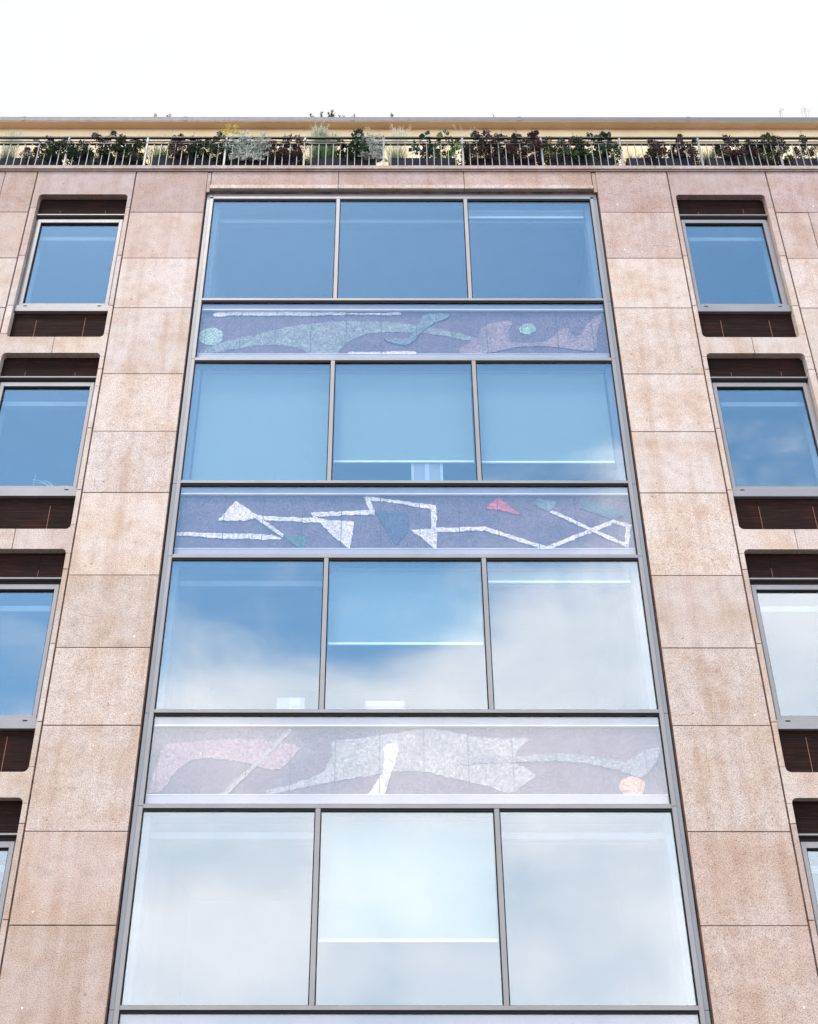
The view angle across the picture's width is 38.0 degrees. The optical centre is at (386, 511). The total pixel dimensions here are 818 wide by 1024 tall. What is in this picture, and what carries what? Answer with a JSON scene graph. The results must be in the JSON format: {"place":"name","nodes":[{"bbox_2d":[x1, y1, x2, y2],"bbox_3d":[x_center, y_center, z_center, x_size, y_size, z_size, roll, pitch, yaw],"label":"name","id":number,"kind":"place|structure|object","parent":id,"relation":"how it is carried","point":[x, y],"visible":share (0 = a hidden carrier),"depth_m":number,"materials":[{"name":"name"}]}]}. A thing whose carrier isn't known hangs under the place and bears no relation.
{"place":"outdoors","nodes":[
{"label":"outdoors","id":0,"kind":"place"},
{"bbox_2d":[0,0,817,116],"label":"sky","id":1,"kind":"structure","parent":0,"point":[59,58],"materials":[{"name":"white"}]},
{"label":"pavement","id":2,"kind":"structure","parent":0,"visible":0},
{"bbox_2d":[0,116,817,1023],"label":"office building","id":3,"kind":"structure","parent":2,"relation":"on","point":[630,770],"depth_m":16.76,"materials":[{"name":"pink stone"}]},
{"bbox_2d":[0,801,22,929],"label":"window","id":4,"kind":"structure","parent":3,"relation":"in","point":[10,811],"depth_m":13.78,"materials":[{"name":"beige metal"}]},
{"bbox_2d":[0,158,62,164],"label":"planter","id":5,"kind":"object","parent":3,"relation":"on","point":[17,161],"visible":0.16,"depth_m":20.43,"materials":[{"name":"black metal"}]},
{"bbox_2d":[0,128,35,159],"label":"feather grass","id":6,"kind":"object","parent":5,"relation":"in","point":[5,152],"depth_m":20.80,"materials":[{"name":"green plant"}]},
{"bbox_2d":[18,139,42,161],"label":"shrub","id":7,"kind":"object","parent":5,"relation":"in","point":[27,152],"visible":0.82,"depth_m":20.61,"materials":[{"name":"green plant"}]},
{"bbox_2d":[34,136,63,163],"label":"shrub","id":8,"kind":"object","parent":5,"relation":"in","point":[53,149],"visible":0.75,"depth_m":20.43,"materials":[{"name":"green plant"}]},
{"bbox_2d":[0,553,65,771],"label":"window","id":9,"kind":"structure","parent":3,"relation":"in","point":[19,572],"depth_m":15.47,"materials":[{"name":"beige metal"}]},
{"bbox_2d":[0,357,99,528],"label":"window","id":10,"kind":"structure","parent":3,"relation":"in","point":[21,507],"depth_m":16.80,"materials":[{"name":"beige metal"}]},
{"bbox_2d":[9,200,126,336],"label":"window","id":11,"kind":"structure","parent":3,"relation":"in","point":[30,319],"depth_m":18.37,"materials":[{"name":"beige metal"}]},
{"bbox_2d":[73,158,140,164],"bbox_3d":[-4.827,-5.766,20.473,1.130,0.594,0.350,0,-33,0],"label":"planter","id":12,"kind":"object","parent":3,"relation":"on","point":[82,162],"visible":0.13,"depth_m":20.42,"materials":[{"name":"black metal"}]},
{"bbox_2d":[58,137,93,164],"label":"shrub","id":13,"kind":"object","parent":12,"relation":"in","point":[75,151],"visible":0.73,"depth_m":20.43,"materials":[{"name":"green plant"}]},
{"bbox_2d":[85,130,147,164],"bbox_3d":[-4.674,-6.257,20.641,1.092,0.923,0.570,0,-33,0],"label":"shrub","id":14,"kind":"object","parent":12,"relation":"in","point":[117,148],"visible":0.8,"depth_m":20.44,"materials":[{"name":"green plant"}]},
{"bbox_2d":[152,158,218,165],"bbox_3d":[-3.466,-5.766,20.473,1.130,0.594,0.350,0,-33,0],"label":"planter","id":15,"kind":"object","parent":3,"relation":"on","point":[162,161],"visible":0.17,"depth_m":20.43,"materials":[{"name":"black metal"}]},
{"bbox_2d":[141,128,206,164],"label":"spiky grass","id":16,"kind":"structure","parent":15,"relation":"in","point":[163,155],"depth_m":20.70,"materials":[{"name":"green plant"}]},
{"bbox_2d":[167,132,197,159],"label":"shrub","id":17,"kind":"object","parent":15,"relation":"in","point":[172,148],"visible":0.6,"depth_m":20.48,"materials":[{"name":"brown plant"}]},
{"bbox_2d":[184,139,209,162],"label":"shrub","id":18,"kind":"object","parent":15,"relation":"in","point":[200,148],"visible":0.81,"depth_m":20.45,"materials":[{"name":"green plant"}]},
{"bbox_2d":[206,131,231,164],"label":"shrub","id":19,"kind":"object","parent":15,"relation":"in","point":[213,149],"visible":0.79,"depth_m":20.49,"materials":[{"name":"green plant"}]},
{"bbox_2d":[120,808,315,1004],"bbox_3d":[-1.845,4.387,13.331,2.019,2.167,0.044,0,-33,0],"label":"window","id":20,"kind":"structure","parent":3,"relation":"in","point":[234,810],"depth_m":13.89,"materials":[{"name":"grey metal"}]},
{"bbox_2d":[155,558,323,708],"bbox_3d":[-1.843,1.528,15.202,2.019,2.167,0.044,0,-33,0],"label":"window","id":21,"kind":"structure","parent":3,"relation":"in","point":[173,559],"depth_m":15.76,"materials":[{"name":"grey metal"}]},
{"bbox_2d":[181,360,330,479],"bbox_3d":[-1.842,-1.331,17.073,2.019,2.167,0.044,0,-33,0],"label":"window","id":22,"kind":"structure","parent":3,"relation":"in","point":[196,361],"depth_m":17.63,"materials":[{"name":"grey metal"}]},
{"bbox_2d":[191,371,329,479],"bbox_3d":[-1.797,-1.222,17.232,1.920,2.161,0.069,0,-33,0],"label":"roller blind","id":23,"kind":"object","parent":3,"relation":"attached to","point":[262,425],"visible":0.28,"depth_m":17.24,"materials":[{"name":"fabric"}]},
{"bbox_2d":[231,158,297,164],"bbox_3d":[-2.104,-5.765,20.473,1.130,0.594,0.350,0,-33,0],"label":"planter","id":24,"kind":"object","parent":3,"relation":"on","point":[248,162],"visible":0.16,"depth_m":20.42,"materials":[{"name":"black metal"}]},
{"bbox_2d":[220,123,239,164],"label":"yellow flower plant","id":25,"kind":"object","parent":24,"relation":"in","point":[224,132],"visible":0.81,"depth_m":20.94,"materials":[{"name":"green plant"}]},
{"bbox_2d":[226,130,273,160],"bbox_3d":[-2.370,-6.275,20.545,0.889,0.786,0.429,0,-33,0],"label":"silver shrub","id":26,"kind":"object","parent":24,"relation":"in","point":[250,149],"visible":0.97,"depth_m":20.45,"materials":[{"name":"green plant"}]},
{"bbox_2d":[227,140,273,164],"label":"shrub","id":27,"kind":"object","parent":24,"relation":"in","point":[261,157],"visible":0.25,"depth_m":20.54,"materials":[{"name":"green plant"}]},
{"bbox_2d":[266,134,307,164],"bbox_3d":[-1.718,-6.266,20.653,0.744,0.801,0.573,0,-33,0],"label":"shrub","id":28,"kind":"object","parent":24,"relation":"in","point":[293,151],"visible":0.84,"depth_m":20.44,"materials":[{"name":"brown plant"}]},
{"bbox_2d":[202,199,335,297],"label":"window","id":29,"kind":"structure","parent":3,"relation":"in","point":[215,200],"depth_m":19.53,"materials":[{"name":"grey metal"}]},
{"bbox_2d":[276,698,305,708],"bbox_3d":[-1.203,2.505,14.916,0.353,0.298,0.202,0,-33,0],"label":"cardboard box","id":30,"kind":"object","parent":3,"relation":"on","point":[291,703],"visible":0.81,"depth_m":14.88,"materials":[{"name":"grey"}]},
{"bbox_2d":[311,158,375,164],"bbox_3d":[-0.744,-5.764,20.473,1.130,0.594,0.350,0,-33,0],"label":"planter","id":31,"kind":"object","parent":3,"relation":"on","point":[336,161],"visible":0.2,"depth_m":20.44,"materials":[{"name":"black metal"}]},
{"bbox_2d":[303,133,316,164],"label":"feather grass","id":32,"kind":"object","parent":31,"relation":"in","point":[308,161],"depth_m":20.63,"materials":[{"name":"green plant"}]},
{"bbox_2d":[306,122,334,157],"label":"feather grass","id":33,"kind":"object","parent":31,"relation":"in","point":[322,148],"depth_m":20.86,"materials":[{"name":"green plant"}]},
{"bbox_2d":[314,132,340,157],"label":"feather grass","id":34,"kind":"object","parent":31,"relation":"in","point":[330,153],"depth_m":20.72,"materials":[{"name":"green plant"}]},
{"bbox_2d":[334,128,369,162],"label":"shrub","id":35,"kind":"object","parent":31,"relation":"in","point":[357,146],"visible":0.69,"depth_m":20.52,"materials":[{"name":"green plant"}]},
{"bbox_2d":[358,126,377,159],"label":"silver shrub","id":36,"kind":"object","parent":31,"relation":"in","point":[366,155],"visible":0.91,"depth_m":20.49,"materials":[{"name":"green plant"}]},
{"bbox_2d":[371,134,387,162],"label":"silver shrub","id":37,"kind":"object","parent":31,"relation":"in","point":[377,153],"visible":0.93,"depth_m":20.45,"materials":[{"name":"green plant"}]},
{"bbox_2d":[366,701,403,708],"bbox_3d":[-0.025,2.524,14.901,0.480,0.242,0.202,0,-33,0],"label":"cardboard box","id":38,"kind":"object","parent":3,"relation":"on","point":[384,704],"visible":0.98,"depth_m":14.85,"materials":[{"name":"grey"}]},
{"bbox_2d":[337,199,467,297],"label":"window","id":39,"kind":"structure","parent":3,"relation":"in","point":[341,200],"depth_m":19.53,"materials":[{"name":"grey metal"}]},
{"bbox_2d":[334,371,473,462],"bbox_3d":[0.243,-1.411,17.356,2.000,1.706,0.069,0,-33,0],"label":"roller blind","id":40,"kind":"object","parent":3,"relation":"attached to","point":[403,416],"visible":1,"depth_m":17.33,"materials":[{"name":"fabric"}]},
{"bbox_2d":[331,361,476,479],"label":"window","id":41,"kind":"structure","parent":3,"relation":"in","point":[336,362],"depth_m":17.63,"materials":[{"name":"grey metal"}]},
{"bbox_2d":[328,568,482,645],"bbox_3d":[0.241,1.225,15.631,2.000,1.174,0.069,0,-33,0],"label":"roller blind","id":42,"kind":"object","parent":3,"relation":"attached to","point":[406,606],"visible":1,"depth_m":15.61,"materials":[{"name":"fabric"}]},
{"bbox_2d":[324,558,488,708],"bbox_3d":[0.241,1.529,15.202,2.026,2.167,0.044,0,-33,0],"label":"window","id":43,"kind":"structure","parent":3,"relation":"in","point":[330,559],"depth_m":15.76,"materials":[{"name":"grey metal"}]},
{"bbox_2d":[319,818,497,942],"bbox_3d":[0.239,4.202,13.683,2.000,1.455,0.069,0,-33,0],"label":"roller blind","id":44,"kind":"object","parent":3,"relation":"attached to","point":[407,879],"visible":1,"depth_m":13.65,"materials":[{"name":"fabric"}]},
{"bbox_2d":[0,136,817,165],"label":"railing","id":45,"kind":"object","parent":3,"relation":"on","point":[698,143],"visible":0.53,"depth_m":20.53,"materials":[{"name":"metal"}]},
{"bbox_2d":[315,808,503,1005],"bbox_3d":[0.239,4.389,13.331,2.026,2.167,0.044,0,-33,0],"label":"window","id":46,"kind":"structure","parent":3,"relation":"in","point":[323,810],"depth_m":13.89,"materials":[{"name":"grey metal"}]},
{"bbox_2d":[391,158,455,164],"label":"planter","id":47,"kind":"object","parent":3,"relation":"on","point":[423,161],"visible":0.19,"depth_m":20.44,"materials":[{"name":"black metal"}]},
{"bbox_2d":[381,123,421,164],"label":"feather grass","id":48,"kind":"object","parent":47,"relation":"in","point":[395,151],"depth_m":20.80,"materials":[{"name":"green plant"}]},
{"bbox_2d":[409,131,438,157],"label":"broadleaf plant","id":49,"kind":"object","parent":47,"relation":"in","point":[422,137],"visible":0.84,"depth_m":20.59,"materials":[{"name":"green plant"}]},
{"bbox_2d":[421,135,459,160],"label":"shrub","id":50,"kind":"object","parent":47,"relation":"in","point":[428,156],"visible":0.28,"depth_m":20.77,"materials":[{"name":"green plant"}]},
{"bbox_2d":[432,127,466,164],"bbox_3d":[1.030,-6.256,20.609,0.557,0.777,0.635,24,-40,-32],"label":"broadleaf plant","id":51,"kind":"object","parent":47,"relation":"in","point":[452,149],"visible":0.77,"depth_m":20.57,"materials":[{"name":"green plant"}]},
{"bbox_2d":[411,463,442,479],"bbox_3d":[0.570,-0.467,16.867,0.447,0.571,0.193,0,-33,0],"label":"cardboard box","id":52,"kind":"object","parent":3,"relation":"on","point":[426,471],"visible":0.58,"depth_m":16.83,"materials":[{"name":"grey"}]},
{"bbox_2d":[469,158,534,165],"bbox_3d":[1.978,-5.763,20.473,1.130,0.594,0.350,0,-33,0],"label":"planter","id":53,"kind":"object","parent":3,"relation":"on","point":[510,162],"visible":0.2,"depth_m":20.41,"materials":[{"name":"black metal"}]},
{"bbox_2d":[453,126,473,164],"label":"feather grass","id":54,"kind":"object","parent":53,"relation":"in","point":[465,140],"depth_m":20.96,"materials":[{"name":"beige plant"}]},
{"bbox_2d":[459,130,488,164],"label":"shrub","id":55,"kind":"object","parent":53,"relation":"in","point":[473,149],"visible":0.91,"depth_m":20.48,"materials":[{"name":"green plant"}]},
{"bbox_2d":[478,129,516,163],"bbox_3d":[1.906,-6.295,20.670,0.701,0.928,0.570,0,-33,0],"label":"red leaf bush","id":56,"kind":"object","parent":53,"relation":"in","point":[495,149],"visible":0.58,"depth_m":20.52,"materials":[{"name":"brown plant"}]},
{"bbox_2d":[507,127,547,165],"bbox_3d":[2.435,-6.339,20.702,0.808,0.987,0.569,0,-33,0],"label":"red leaf bush","id":57,"kind":"object","parent":53,"relation":"in","point":[530,150],"visible":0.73,"depth_m":20.47,"materials":[{"name":"brown plant"}]},
{"bbox_2d":[468,210,583,218],"bbox_3d":[2.285,-4.920,19.653,1.920,0.191,0.069,0,-33,0],"label":"roller blind","id":58,"kind":"object","parent":3,"relation":"attached to","point":[525,214],"visible":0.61,"depth_m":19.65,"materials":[{"name":"fabric"}]},
{"bbox_2d":[467,199,602,297],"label":"window","id":59,"kind":"structure","parent":3,"relation":"in","point":[468,200],"depth_m":19.54,"materials":[{"name":"grey metal"}]},
{"bbox_2d":[477,371,614,463],"bbox_3d":[2.283,-1.407,17.354,1.920,1.714,0.069,0,-33,0],"label":"roller blind","id":60,"kind":"object","parent":3,"relation":"attached to","point":[543,417],"visible":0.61,"depth_m":17.32,"materials":[{"name":"fabric"}]},
{"bbox_2d":[476,361,627,479],"bbox_3d":[2.327,-1.329,17.073,2.019,2.167,0.044,0,-33,0],"label":"window","id":61,"kind":"structure","parent":3,"relation":"in","point":[477,362],"depth_m":17.63,"materials":[{"name":"grey metal"}]},
{"bbox_2d":[487,568,630,583],"bbox_3d":[2.281,0.842,15.882,1.920,0.255,0.069,0,-33,0],"label":"roller blind","id":62,"kind":"object","parent":3,"relation":"attached to","point":[558,576],"visible":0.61,"depth_m":15.87,"materials":[{"name":"fabric"}]},
{"bbox_2d":[486,558,657,708],"bbox_3d":[2.326,1.531,15.202,2.019,2.167,0.044,0,-33,0],"label":"window","id":63,"kind":"structure","parent":3,"relation":"in","point":[487,559],"depth_m":15.76,"materials":[{"name":"grey metal"}]},
{"bbox_2d":[547,158,613,165],"bbox_3d":[3.340,-5.762,20.473,1.130,0.594,0.350,0,-33,0],"label":"planter","id":64,"kind":"object","parent":3,"relation":"on","point":[604,161],"visible":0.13,"depth_m":20.42,"materials":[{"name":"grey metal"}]},
{"bbox_2d":[541,136,576,164],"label":"shrub","id":65,"kind":"object","parent":64,"relation":"in","point":[560,152],"visible":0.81,"depth_m":20.46,"materials":[{"name":"green plant"}]},
{"bbox_2d":[565,131,622,165],"bbox_3d":[3.588,-6.251,20.661,1.006,0.874,0.556,0,-33,0],"label":"shrub","id":66,"kind":"object","parent":64,"relation":"in","point":[582,152],"visible":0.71,"depth_m":20.50,"materials":[{"name":"green plant"}]},
{"bbox_2d":[499,809,697,1005],"bbox_3d":[2.324,4.390,13.331,2.019,2.167,0.044,0,-33,0],"label":"window","id":67,"kind":"structure","parent":3,"relation":"in","point":[500,810],"depth_m":13.83,"materials":[{"name":"grey metal"}]},
{"bbox_2d":[625,158,693,165],"bbox_3d":[4.700,-5.761,20.473,1.130,0.594,0.350,0,-33,0],"label":"planter","id":68,"kind":"object","parent":3,"relation":"on","point":[662,161],"visible":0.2,"depth_m":20.43,"materials":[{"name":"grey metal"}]},
{"bbox_2d":[610,147,656,164],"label":"grass tuft","id":69,"kind":"object","parent":68,"relation":"on","point":[631,156],"visible":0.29,"depth_m":20.60,"materials":[{"name":"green plant"}]},
{"bbox_2d":[641,139,667,161],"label":"red leaf bush","id":70,"kind":"object","parent":68,"relation":"in","point":[659,149],"visible":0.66,"depth_m":20.42,"materials":[{"name":"brown plant"}]},
{"bbox_2d":[667,133,699,165],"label":"red leaf bush","id":71,"kind":"object","parent":68,"relation":"in","point":[690,151],"visible":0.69,"depth_m":20.50,"materials":[{"name":"brown plant"}]},
{"bbox_2d":[677,200,795,337],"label":"window","id":72,"kind":"structure","parent":3,"relation":"in","point":[716,320],"depth_m":18.41,"materials":[{"name":"beige metal"}]},
{"bbox_2d":[704,158,772,165],"bbox_3d":[6.061,-5.760,20.473,1.130,0.594,0.350,0,-33,0],"label":"planter","id":73,"kind":"object","parent":3,"relation":"on","point":[720,161],"visible":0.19,"depth_m":20.43,"materials":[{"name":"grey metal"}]},
{"bbox_2d":[696,140,718,160],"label":"grass tuft","id":74,"kind":"object","parent":73,"relation":"on","point":[711,155],"visible":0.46,"depth_m":20.66,"materials":[{"name":"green plant"}]},
{"bbox_2d":[712,134,760,159],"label":"shrub","id":75,"kind":"object","parent":73,"relation":"in","point":[741,152],"visible":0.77,"depth_m":20.47,"materials":[{"name":"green plant"}]},
{"bbox_2d":[751,132,793,165],"bbox_3d":[6.607,-6.237,20.634,0.722,0.799,0.537,4,-33,-6],"label":"shrub","id":76,"kind":"object","parent":73,"relation":"in","point":[769,154],"visible":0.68,"depth_m":20.47,"materials":[{"name":"green plant"}]},
{"bbox_2d":[707,358,817,528],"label":"window","id":77,"kind":"structure","parent":3,"relation":"in","point":[757,507],"depth_m":16.86,"materials":[{"name":"beige metal"}]},
{"bbox_2d":[744,554,817,771],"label":"window","id":78,"kind":"structure","parent":3,"relation":"in","point":[798,735],"depth_m":15.50,"materials":[{"name":"beige metal"}]},
{"bbox_2d":[783,158,817,165],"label":"planter","id":79,"kind":"object","parent":3,"relation":"on","point":[807,161],"visible":0.21,"depth_m":20.43,"materials":[{"name":"grey metal"}]},
{"bbox_2d":[787,131,817,157],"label":"shrub","id":80,"kind":"object","parent":79,"relation":"in","point":[803,149],"visible":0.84,"depth_m":20.64,"materials":[{"name":"green plant"}]},
{"bbox_2d":[792,801,817,935],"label":"window","id":81,"kind":"structure","parent":3,"relation":"in","point":[805,812],"depth_m":13.79,"materials":[{"name":"beige metal"}]},
{"bbox_3d":[-4.688,-0.239,16.647,0.106,0.240,0.106,0,-33,0],"label":"cup","id":82,"kind":"object","parent":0,"visible":0},
{"bbox_2d":[32,475,52,485],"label":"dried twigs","id":83,"kind":"object","parent":82,"relation":"in","point":[42,481],"visible":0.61,"depth_m":16.76,"materials":[{"name":"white plant"}]}
]}

